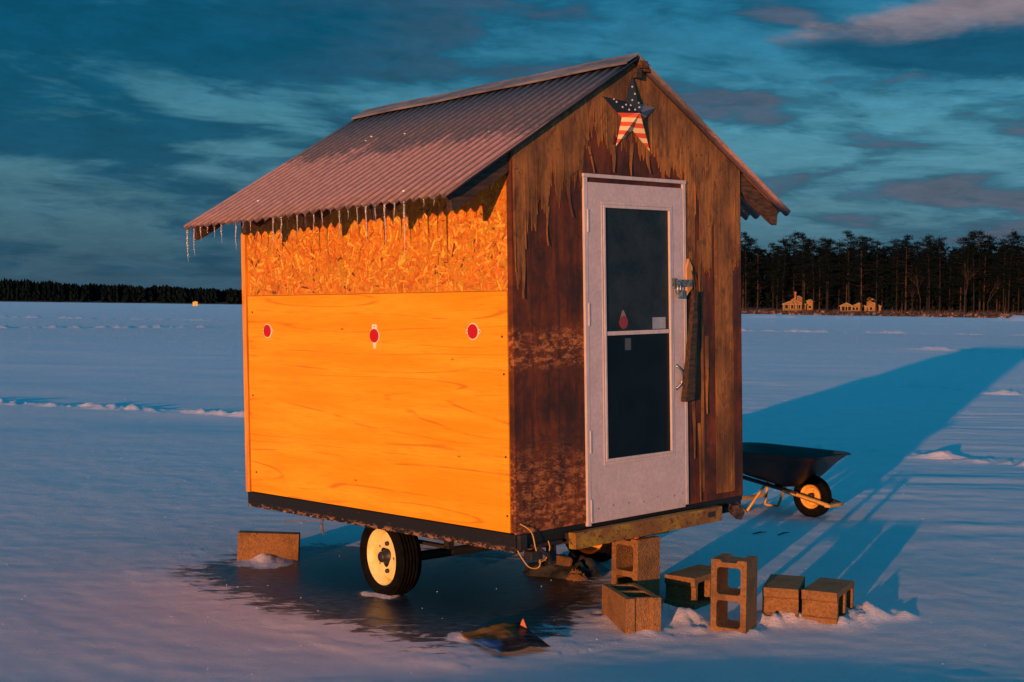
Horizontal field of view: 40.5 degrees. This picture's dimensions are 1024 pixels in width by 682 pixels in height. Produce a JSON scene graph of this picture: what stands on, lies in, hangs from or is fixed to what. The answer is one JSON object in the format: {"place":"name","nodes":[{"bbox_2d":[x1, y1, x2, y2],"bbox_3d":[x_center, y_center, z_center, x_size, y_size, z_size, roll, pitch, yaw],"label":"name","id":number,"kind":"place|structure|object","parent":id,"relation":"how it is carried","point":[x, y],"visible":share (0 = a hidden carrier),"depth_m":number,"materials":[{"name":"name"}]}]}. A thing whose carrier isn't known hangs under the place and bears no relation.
{"place":"outdoors","nodes":[
{"label":"outdoors","id":0,"kind":"place"},
{"bbox_2d":[0,300,241,304],"bbox_3d":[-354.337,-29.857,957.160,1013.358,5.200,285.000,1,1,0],"label":"bank","id":1,"kind":"structure","parent":0,"point":[120,302],"depth_m":820.55,"materials":[{"name":"snow"}]},
{"bbox_2d":[0,278,241,303],"bbox_3d":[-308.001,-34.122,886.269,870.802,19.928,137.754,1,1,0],"label":"wood","id":2,"kind":"object","parent":1,"relation":"on","point":[24,290],"visible":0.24,"depth_m":824.04,"materials":[{"name":"plant"}]},
{"bbox_2d":[0,302,1023,681],"bbox_3d":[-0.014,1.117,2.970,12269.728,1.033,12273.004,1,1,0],"label":"snow ground","id":3,"kind":"structure","parent":0,"point":[918,536],"depth_m":9.73,"materials":[{"name":"snow"}]},
{"bbox_2d":[237,530,299,559],"bbox_3d":[-1.569,1.329,8.968,0.390,0.190,0.090,2,1,-3],"label":"cinder block","id":4,"kind":"object","parent":3,"relation":"on","point":[253,544],"depth_m":8.92,"materials":[{"name":"concrete"}]},
{"bbox_2d":[184,53,790,595],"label":"ice fishing shack","id":5,"kind":"structure","parent":3,"relation":"on","point":[466,315],"depth_m":7.64,"materials":[{"name":"brown wood"}]},
{"bbox_2d":[603,74,654,150],"bbox_3d":[0.659,-1.246,7.528,0.432,0.412,0.062,-2,2,-44],"label":"barn star","id":6,"kind":"object","parent":5,"relation":"on","point":[632,112],"visible":1,"depth_m":7.52,"materials":[{"name":"multicoloured paint"}]},
{"bbox_2d":[582,173,688,526],"bbox_3d":[0.694,0.037,7.613,0.845,1.865,0.041,-3,2,-44],"label":"door","id":7,"kind":"structure","parent":5,"relation":"in","point":[634,236],"depth_m":7.60,"materials":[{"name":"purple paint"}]},
{"bbox_2d":[675,283,682,297],"bbox_3d":[0.937,-0.283,7.794,0.044,0.083,0.022,-3,2,-44],"label":"padlock","id":8,"kind":"object","parent":5,"relation":"hanging from","point":[678,293],"visible":1,"depth_m":7.79,"materials":[{"name":"metal"}]},
{"bbox_2d":[681,271,697,401],"bbox_3d":[1.016,-0.028,7.879,0.119,0.743,0.040,-1,2,-45],"label":"wooden stick","id":9,"kind":"object","parent":5,"relation":"hanging from","point":[688,391],"visible":1,"depth_m":7.87,"materials":[{"name":"brown wood"}]},
{"bbox_2d":[2,397,998,676],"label":"ice crystals","id":10,"kind":"object","parent":3,"relation":"on","point":[334,651],"visible":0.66,"depth_m":9.36,"materials":[{"name":"white"}]},
{"bbox_2d":[459,619,549,652],"bbox_3d":[0.001,1.450,6.874,0.392,0.055,0.436,0,2,-30],"label":"crumpled bag","id":11,"kind":"object","parent":3,"relation":"on","point":[504,637],"visible":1,"depth_m":6.88,"materials":[{"name":"multicoloured"}]},
{"bbox_2d":[522,551,611,578],"bbox_3d":[0.355,1.384,8.662,0.606,0.133,0.464,1,1,0],"label":"ice heap","id":12,"kind":"object","parent":3,"relation":"on","point":[589,567],"visible":0.56,"depth_m":8.55,"materials":[{"name":"ice"}]},
{"bbox_2d":[545,554,571,565],"bbox_3d":[0.286,1.343,8.539,0.155,0.060,0.100,13,-4,-25],"label":"brick chunk","id":13,"kind":"object","parent":12,"relation":"on","point":[563,560],"visible":0.57,"depth_m":8.50,"materials":[{"name":"concrete"}]},
{"bbox_2d":[566,568,588,580],"bbox_3d":[0.393,1.415,8.439,0.133,0.084,0.129,0,2,-30],"label":"brick chunk","id":14,"kind":"object","parent":3,"relation":"on","point":[574,574],"visible":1,"depth_m":8.41,"materials":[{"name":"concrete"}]},
{"bbox_2d":[602,583,660,633],"bbox_3d":[0.622,1.403,7.282,0.190,0.190,0.390,0,2,-15],"label":"cinder block","id":15,"kind":"object","parent":3,"relation":"on","point":[629,608],"depth_m":7.12,"materials":[{"name":"concrete"}]},
{"bbox_2d":[611,536,659,595],"bbox_3d":[0.684,1.275,7.695,0.190,0.390,0.190,-1,2,-44],"label":"cinder block","id":16,"kind":"object","parent":3,"relation":"on","point":[636,561],"depth_m":7.65,"materials":[{"name":"concrete"}]},
{"bbox_2d":[664,564,710,609],"bbox_3d":[1.041,1.395,7.852,0.190,0.190,0.390,2,2,36],"label":"cinder block","id":17,"kind":"object","parent":3,"relation":"on","point":[689,587],"depth_m":7.72,"materials":[{"name":"concrete"}]},
{"bbox_2d":[710,553,757,633],"bbox_3d":[1.152,1.316,7.208,0.190,0.390,0.190,1,2,27],"label":"cinder block","id":18,"kind":"object","parent":3,"relation":"on","point":[723,593],"depth_m":7.16,"materials":[{"name":"concrete"}]},
{"bbox_2d":[762,574,804,617],"bbox_3d":[1.479,1.403,7.557,0.190,0.190,0.390,1,2,17],"label":"cinder block","id":19,"kind":"object","parent":3,"relation":"on","point":[781,593],"depth_m":7.39,"materials":[{"name":"concrete"}]},
{"bbox_2d":[742,442,850,516],"bbox_3d":[1.943,1.128,11.583,0.712,0.522,1.769,-1,2,-44],"label":"wheelbarrow","id":20,"kind":"object","parent":3,"relation":"on","point":[800,470],"visible":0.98,"depth_m":11.11,"materials":[{"name":"black metal"}]},
{"bbox_2d":[801,577,854,623],"bbox_3d":[1.704,1.409,7.489,0.190,0.190,0.390,1,2,27],"label":"cinder block","id":21,"kind":"object","parent":3,"relation":"on","point":[827,600],"depth_m":7.35,"materials":[{"name":"concrete"}]},
{"bbox_2d":[741,303,1023,317],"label":"shore bank","id":22,"kind":"structure","parent":3,"relation":"on","point":[884,310],"depth_m":358.67,"materials":[{"name":"soil"}]},
{"bbox_2d":[741,245,758,308],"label":"pine tree","id":23,"kind":"object","parent":22,"relation":"on","point":[742,294],"visible":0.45,"depth_m":396.75,"materials":[{"name":"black plant"}]},
{"bbox_2d":[741,231,761,309],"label":"pine tree","id":24,"kind":"object","parent":22,"relation":"on","point":[745,252],"visible":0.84,"depth_m":387.99,"materials":[{"name":"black plant"}]},
{"bbox_2d":[741,238,764,307],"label":"pine tree","id":25,"kind":"object","parent":22,"relation":"on","point":[754,241],"visible":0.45,"depth_m":400.81,"materials":[{"name":"black plant"}]},
{"bbox_2d":[744,247,768,308],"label":"pine tree","id":26,"kind":"object","parent":22,"relation":"on","point":[758,251],"visible":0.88,"depth_m":393.39,"materials":[{"name":"black plant"}]},
{"bbox_2d":[750,248,770,307],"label":"pine tree","id":27,"kind":"object","parent":22,"relation":"on","point":[761,271],"visible":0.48,"depth_m":399.22,"materials":[{"name":"black plant"}]},
{"bbox_2d":[758,262,775,306],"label":"pine tree","id":28,"kind":"object","parent":22,"relation":"on","point":[768,289],"visible":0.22,"depth_m":405.69,"materials":[{"name":"black plant"}]},
{"bbox_2d":[760,242,787,308],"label":"pine tree","id":29,"kind":"object","parent":22,"relation":"on","point":[771,259],"visible":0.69,"depth_m":392.58,"materials":[{"name":"green plant"}]},
{"bbox_2d":[768,244,783,299],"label":"pine tree","id":30,"kind":"object","parent":22,"relation":"on","point":[778,265],"visible":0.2,"depth_m":399.53,"materials":[{"name":"black plant"}]},
{"bbox_2d":[766,251,789,308],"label":"pine tree","id":31,"kind":"object","parent":22,"relation":"on","point":[770,277],"visible":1,"depth_m":384.82,"materials":[{"name":"black plant"}]},
{"bbox_2d":[772,249,792,309],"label":"pine tree","id":32,"kind":"object","parent":22,"relation":"on","point":[786,255],"visible":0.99,"depth_m":383.67,"materials":[{"name":"black plant"}]},
{"bbox_2d":[768,237,797,302],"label":"pine tree","id":33,"kind":"object","parent":22,"relation":"on","point":[786,245],"visible":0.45,"depth_m":388.52,"materials":[{"name":"black plant"}]},
{"bbox_2d":[772,240,796,284],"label":"pine tree","id":34,"kind":"object","parent":22,"relation":"on","point":[786,258],"visible":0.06,"depth_m":407.02,"materials":[{"name":"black plant"}]},
{"bbox_2d":[781,255,805,296],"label":"pine tree","id":35,"kind":"object","parent":22,"relation":"on","point":[792,282],"visible":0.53,"depth_m":388.36,"materials":[{"name":"black plant"}]},
{"bbox_2d":[785,254,801,295],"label":"pine tree","id":36,"kind":"object","parent":22,"relation":"on","point":[794,282],"visible":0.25,"depth_m":404.66,"materials":[{"name":"black plant"}]},
{"bbox_2d":[784,230,805,299],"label":"pine tree","id":37,"kind":"object","parent":22,"relation":"on","point":[795,235],"visible":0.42,"depth_m":397.26,"materials":[{"name":"black plant"}]},
{"bbox_2d":[782,292,814,310],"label":"cottage","id":38,"kind":"structure","parent":22,"relation":"on","point":[797,302],"depth_m":382.99,"materials":[{"name":"brown"}]},
{"bbox_2d":[789,232,817,310],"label":"pine tree","id":39,"kind":"object","parent":22,"relation":"on","point":[799,252],"visible":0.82,"depth_m":379.76,"materials":[{"name":"black plant"}]},
{"bbox_2d":[788,243,820,302],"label":"pine tree","id":40,"kind":"object","parent":22,"relation":"on","point":[805,283],"visible":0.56,"depth_m":383.97,"materials":[{"name":"black plant"}]},
{"bbox_2d":[795,238,817,299],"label":"pine tree","id":41,"kind":"object","parent":22,"relation":"on","point":[808,262],"visible":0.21,"depth_m":390.56,"materials":[{"name":"black plant"}]},
{"bbox_2d":[800,237,823,310],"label":"pine tree","id":42,"kind":"object","parent":22,"relation":"on","point":[814,242],"visible":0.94,"depth_m":373.95,"materials":[{"name":"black plant"}]},
{"bbox_2d":[807,255,830,309],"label":"pine tree","id":43,"kind":"object","parent":22,"relation":"on","point":[819,288],"visible":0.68,"depth_m":375.45,"materials":[{"name":"black plant"}]},
{"bbox_2d":[807,236,833,309],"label":"pine tree","id":44,"kind":"object","parent":22,"relation":"on","point":[823,241],"visible":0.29,"depth_m":383.05,"materials":[{"name":"black plant"}]},
{"bbox_2d":[816,237,837,287],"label":"pine tree","id":45,"kind":"object","parent":22,"relation":"on","point":[830,257],"visible":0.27,"depth_m":384.87,"materials":[{"name":"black plant"}]},
{"bbox_2d":[817,249,839,310],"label":"pine tree","id":46,"kind":"object","parent":22,"relation":"on","point":[827,262],"visible":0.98,"depth_m":368.99,"materials":[{"name":"black plant"}]},
{"bbox_2d":[814,237,844,310],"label":"pine tree","id":47,"kind":"object","parent":22,"relation":"on","point":[828,268],"visible":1,"depth_m":368.74,"materials":[{"name":"black plant"}]},
{"bbox_2d":[825,253,840,304],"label":"pine tree","id":48,"kind":"object","parent":22,"relation":"on","point":[833,276],"visible":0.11,"depth_m":397.07,"materials":[{"name":"black plant"}]},
{"bbox_2d":[830,242,852,309],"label":"pine tree","id":49,"kind":"object","parent":22,"relation":"on","point":[839,281],"visible":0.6,"depth_m":376.01,"materials":[{"name":"black plant"}]},
{"bbox_2d":[833,256,855,300],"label":"pine tree","id":50,"kind":"object","parent":22,"relation":"on","point":[843,286],"visible":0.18,"depth_m":383.86,"materials":[{"name":"black plant"}]},
{"bbox_2d":[836,248,856,301],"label":"pine tree","id":51,"kind":"object","parent":22,"relation":"on","point":[846,272],"visible":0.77,"depth_m":372.89,"materials":[{"name":"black plant"}]},
{"bbox_2d":[832,230,863,303],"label":"pine tree","id":52,"kind":"object","parent":22,"relation":"on","point":[852,241],"visible":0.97,"depth_m":369.96,"materials":[{"name":"black plant"}]},
{"bbox_2d":[843,242,864,296],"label":"pine tree","id":53,"kind":"object","parent":22,"relation":"on","point":[853,247],"visible":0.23,"depth_m":381.12,"materials":[{"name":"black plant"}]},
{"bbox_2d":[839,297,881,310],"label":"cottage","id":54,"kind":"structure","parent":22,"relation":"on","point":[869,305],"depth_m":368.15,"materials":[{"name":"brown"}]},
{"bbox_2d":[842,240,880,310],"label":"pine tree","id":55,"kind":"object","parent":22,"relation":"on","point":[863,246],"visible":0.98,"depth_m":364.06,"materials":[{"name":"black plant"}]},
{"bbox_2d":[848,235,875,304],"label":"pine tree","id":56,"kind":"object","parent":22,"relation":"on","point":[862,238],"visible":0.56,"depth_m":368.64,"materials":[{"name":"black plant"}]},
{"bbox_2d":[855,236,877,297],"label":"pine tree","id":57,"kind":"object","parent":22,"relation":"on","point":[870,282],"visible":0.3,"depth_m":376.96,"materials":[{"name":"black plant"}]},
{"bbox_2d":[862,239,891,311],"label":"pine tree","id":58,"kind":"object","parent":22,"relation":"on","point":[877,243],"visible":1,"depth_m":362.90,"materials":[{"name":"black plant"}]},
{"bbox_2d":[867,248,890,302],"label":"pine tree","id":59,"kind":"object","parent":22,"relation":"on","point":[880,256],"visible":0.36,"depth_m":373.71,"materials":[{"name":"black plant"}]},
{"bbox_2d":[741,310,1018,317],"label":"shore rocks","id":60,"kind":"object","parent":22,"relation":"on","point":[822,312],"visible":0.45,"depth_m":355.27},
{"bbox_2d":[867,261,894,308],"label":"pine tree","id":61,"kind":"object","parent":22,"relation":"on","point":[884,294],"visible":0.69,"depth_m":367.44,"materials":[{"name":"black plant"}]},
{"bbox_2d":[741,304,1022,315],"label":"shore brush","id":62,"kind":"object","parent":22,"relation":"on","point":[879,308],"visible":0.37,"depth_m":357.59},
{"bbox_2d":[741,245,1023,311],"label":"forest","id":63,"kind":"object","parent":22,"relation":"on","point":[765,301],"visible":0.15,"depth_m":381.17,"materials":[{"name":"plant"}]},
{"bbox_2d":[872,246,894,296],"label":"pine tree","id":64,"kind":"object","parent":22,"relation":"on","point":[883,247],"visible":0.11,"depth_m":383.98,"materials":[{"name":"black plant"}]},
{"bbox_2d":[879,247,901,309],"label":"pine tree","id":65,"kind":"object","parent":22,"relation":"on","point":[894,286],"visible":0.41,"depth_m":370.40,"materials":[{"name":"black plant"}]},
{"bbox_2d":[884,237,901,285],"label":"pine tree","id":66,"kind":"object","parent":22,"relation":"on","point":[894,242],"visible":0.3,"depth_m":381.37,"materials":[{"name":"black plant"}]},
{"bbox_2d":[884,243,909,309],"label":"pine tree","id":67,"kind":"object","parent":22,"relation":"on","point":[897,262],"visible":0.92,"depth_m":360.79,"materials":[{"name":"black plant"}]},
{"bbox_2d":[890,251,914,310],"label":"pine tree","id":68,"kind":"object","parent":22,"relation":"on","point":[901,294],"visible":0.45,"depth_m":365.59,"materials":[{"name":"black plant"}]},
{"bbox_2d":[889,234,917,309],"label":"pine tree","id":69,"kind":"object","parent":22,"relation":"on","point":[909,239],"visible":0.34,"depth_m":369.14,"materials":[{"name":"green plant"}]},
{"bbox_2d":[889,241,921,311],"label":"pine tree","id":70,"kind":"object","parent":22,"relation":"on","point":[905,278],"visible":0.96,"depth_m":358.32,"materials":[{"name":"green plant"}]},
{"bbox_2d":[895,247,922,307],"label":"pine tree","id":71,"kind":"object","parent":22,"relation":"on","point":[909,265],"visible":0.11,"depth_m":378.89,"materials":[{"name":"green plant"}]},
{"bbox_2d":[900,255,924,309],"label":"pine tree","id":72,"kind":"object","parent":22,"relation":"on","point":[911,277],"visible":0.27,"depth_m":364.99,"materials":[{"name":"green plant"}]},
{"bbox_2d":[908,271,920,312],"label":"bare tree","id":73,"kind":"object","parent":22,"relation":"on","point":[918,291],"visible":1,"depth_m":348.83,"materials":[{"name":"brown plant"}]},
{"bbox_2d":[907,258,925,310],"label":"pine tree","id":74,"kind":"object","parent":22,"relation":"on","point":[916,302],"visible":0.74,"depth_m":358.53,"materials":[{"name":"green plant"}]},
{"bbox_2d":[908,240,925,291],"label":"pine tree","id":75,"kind":"object","parent":22,"relation":"on","point":[920,249],"visible":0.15,"depth_m":377.18,"materials":[{"name":"green plant"}]},
{"bbox_2d":[913,254,934,309],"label":"pine tree","id":76,"kind":"object","parent":22,"relation":"on","point":[921,279],"visible":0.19,"depth_m":370.32,"materials":[{"name":"green plant"}]},
{"bbox_2d":[914,240,940,310],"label":"pine tree","id":77,"kind":"object","parent":22,"relation":"on","point":[924,270],"visible":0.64,"depth_m":354.41,"materials":[{"name":"green plant"}]},
{"bbox_2d":[913,234,945,311],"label":"pine tree","id":78,"kind":"object","parent":22,"relation":"on","point":[929,287],"visible":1,"depth_m":351.32,"materials":[{"name":"green plant"}]},
{"bbox_2d":[919,242,947,309],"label":"pine tree","id":79,"kind":"object","parent":22,"relation":"on","point":[931,298],"visible":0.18,"depth_m":364.04,"materials":[{"name":"green plant"}]},
{"bbox_2d":[925,243,947,307],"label":"pine tree","id":80,"kind":"object","parent":22,"relation":"on","point":[934,266],"visible":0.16,"depth_m":376.06,"materials":[{"name":"green plant"}]},
{"bbox_2d":[923,236,955,311],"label":"pine tree","id":81,"kind":"object","parent":22,"relation":"on","point":[939,287],"visible":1,"depth_m":350.12,"materials":[{"name":"green plant"}]},
{"bbox_2d":[936,254,951,307],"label":"pine tree","id":82,"kind":"object","parent":22,"relation":"on","point":[945,278],"visible":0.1,"depth_m":374.69,"materials":[{"name":"green plant"}]},
{"bbox_2d":[933,256,956,309],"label":"pine tree","id":83,"kind":"object","parent":22,"relation":"on","point":[944,283],"visible":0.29,"depth_m":364.28,"materials":[{"name":"green plant"}]},
{"bbox_2d":[936,249,961,309],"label":"pine tree","id":84,"kind":"object","parent":22,"relation":"on","point":[954,299],"visible":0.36,"depth_m":357.65,"materials":[{"name":"green plant"}]},
{"bbox_2d":[938,253,963,310],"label":"pine tree","id":85,"kind":"object","parent":22,"relation":"on","point":[949,286],"visible":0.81,"depth_m":352.99,"materials":[{"name":"green plant"}]},
{"bbox_2d":[947,245,971,300],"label":"pine tree","id":86,"kind":"object","parent":22,"relation":"on","point":[953,247],"visible":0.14,"depth_m":371.35,"materials":[{"name":"green plant"}]},
{"bbox_2d":[945,253,978,310],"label":"pine tree","id":87,"kind":"object","parent":22,"relation":"on","point":[959,289],"visible":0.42,"depth_m":350.95,"materials":[{"name":"green plant"}]},
{"bbox_2d":[944,236,985,299],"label":"pine tree","id":88,"kind":"object","parent":22,"relation":"on","point":[963,247],"visible":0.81,"depth_m":346.51,"materials":[{"name":"green plant"}]},
{"bbox_2d":[958,266,975,305],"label":"pine tree","id":89,"kind":"object","parent":22,"relation":"on","point":[969,297],"visible":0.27,"depth_m":354.50,"materials":[{"name":"green plant"}]},
{"bbox_2d":[962,266,973,313],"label":"bare tree","id":90,"kind":"object","parent":22,"relation":"on","point":[967,286],"visible":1,"depth_m":338.94,"materials":[{"name":"brown plant"}]},
{"bbox_2d":[954,244,982,312],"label":"pine tree","id":91,"kind":"object","parent":22,"relation":"on","point":[968,247],"visible":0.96,"depth_m":343.45,"materials":[{"name":"green plant"}]},
{"bbox_2d":[958,231,987,309],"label":"pine tree","id":92,"kind":"object","parent":22,"relation":"on","point":[972,239],"visible":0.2,"depth_m":366.64,"materials":[{"name":"green plant"}]},
{"bbox_2d":[961,241,987,312],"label":"pine tree","id":93,"kind":"object","parent":22,"relation":"on","point":[974,255],"visible":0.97,"depth_m":342.53,"materials":[{"name":"green plant"}]},
{"bbox_2d":[968,230,998,310],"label":"pine tree","id":94,"kind":"object","parent":22,"relation":"on","point":[980,240],"visible":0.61,"depth_m":350.61,"materials":[{"name":"green plant"}]},
{"bbox_2d":[969,251,999,311],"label":"pine tree","id":95,"kind":"object","parent":22,"relation":"on","point":[989,282],"visible":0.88,"depth_m":346.03,"materials":[{"name":"green plant"}]},
{"bbox_2d":[976,235,1000,291],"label":"pine tree","id":96,"kind":"object","parent":22,"relation":"on","point":[989,237],"visible":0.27,"depth_m":366.48,"materials":[{"name":"green plant"}]},
{"bbox_2d":[980,239,1004,309],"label":"pine tree","id":97,"kind":"object","parent":22,"relation":"on","point":[990,242],"visible":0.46,"depth_m":360.99,"materials":[{"name":"green plant"}]},
{"bbox_2d":[985,257,1010,311],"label":"pine tree","id":98,"kind":"object","parent":22,"relation":"on","point":[997,287],"visible":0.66,"depth_m":345.54,"materials":[{"name":"green plant"}]},
{"bbox_2d":[986,238,1009,305],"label":"pine tree","id":99,"kind":"object","parent":22,"relation":"on","point":[1002,240],"visible":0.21,"depth_m":360.78,"materials":[{"name":"green plant"}]},
{"bbox_2d":[986,253,1011,308],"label":"pine tree","id":100,"kind":"object","parent":22,"relation":"on","point":[995,279],"visible":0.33,"depth_m":349.33,"materials":[{"name":"green plant"}]},
{"bbox_2d":[991,243,1014,312],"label":"pine tree","id":101,"kind":"object","parent":22,"relation":"on","point":[1003,289],"visible":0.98,"depth_m":340.22,"materials":[{"name":"green plant"}]},
{"bbox_2d":[992,245,1015,311],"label":"pine tree","id":102,"kind":"object","parent":22,"relation":"on","point":[997,272],"visible":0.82,"depth_m":341.31,"materials":[{"name":"green plant"}]},
{"bbox_2d":[996,231,1022,312],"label":"pine tree","id":103,"kind":"object","parent":22,"relation":"on","point":[1013,236],"visible":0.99,"depth_m":338.52,"materials":[{"name":"green plant"}]},
{"bbox_2d":[1005,245,1023,311],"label":"pine tree","id":104,"kind":"object","parent":22,"relation":"on","point":[1019,294],"visible":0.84,"depth_m":338.20,"materials":[{"name":"green plant"}]},
{"bbox_2d":[1005,235,1023,310],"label":"pine tree","id":105,"kind":"object","parent":22,"relation":"on","point":[1015,240],"visible":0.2,"depth_m":348.11,"materials":[{"name":"green plant"}]},
{"bbox_2d":[1007,235,1023,287],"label":"pine tree","id":106,"kind":"object","parent":22,"relation":"on","point":[1016,263],"visible":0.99,"depth_m":336.10,"materials":[{"name":"green plant"}]},
{"bbox_2d":[0,0,1023,290],"label":"sky","id":107,"kind":"structure","parent":0,"point":[123,123],"materials":[{"name":"blue"}]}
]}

